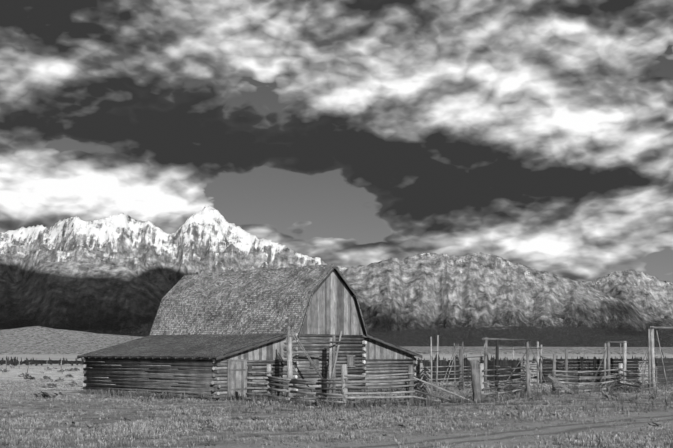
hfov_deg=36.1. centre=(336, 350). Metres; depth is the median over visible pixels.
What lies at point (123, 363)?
barn logs
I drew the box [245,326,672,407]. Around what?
corral poles
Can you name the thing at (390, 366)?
barn logs
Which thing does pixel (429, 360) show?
posts and field fence
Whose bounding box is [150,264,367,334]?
barn roof
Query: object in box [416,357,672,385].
corral boards
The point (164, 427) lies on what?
grass tufts
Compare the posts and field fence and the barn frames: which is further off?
the posts and field fence
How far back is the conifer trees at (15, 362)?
563.54 m
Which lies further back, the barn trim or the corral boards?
the corral boards
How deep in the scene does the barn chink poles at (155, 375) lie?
60.53 m
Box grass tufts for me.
[0,379,672,447]
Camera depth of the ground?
40.01 m
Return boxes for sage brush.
[0,366,660,447]
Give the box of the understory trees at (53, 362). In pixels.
[0,360,645,363]
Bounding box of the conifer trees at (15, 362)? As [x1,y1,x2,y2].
[0,354,665,365]
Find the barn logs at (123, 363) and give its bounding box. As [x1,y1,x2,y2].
[83,359,220,397]
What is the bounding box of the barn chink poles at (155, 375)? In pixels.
[86,361,213,394]
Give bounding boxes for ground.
[0,366,672,447]
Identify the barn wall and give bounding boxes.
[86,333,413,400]
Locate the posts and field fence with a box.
[6,343,620,373]
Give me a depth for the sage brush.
76.58 m
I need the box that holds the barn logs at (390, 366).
[82,333,416,398]
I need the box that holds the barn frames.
[227,355,354,398]
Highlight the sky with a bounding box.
[0,0,672,282]
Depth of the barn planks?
62.88 m
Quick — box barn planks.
[219,270,413,397]
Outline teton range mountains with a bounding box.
[0,206,672,353]
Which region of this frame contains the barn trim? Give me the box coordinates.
[77,266,422,359]
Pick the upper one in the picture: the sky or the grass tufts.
the sky

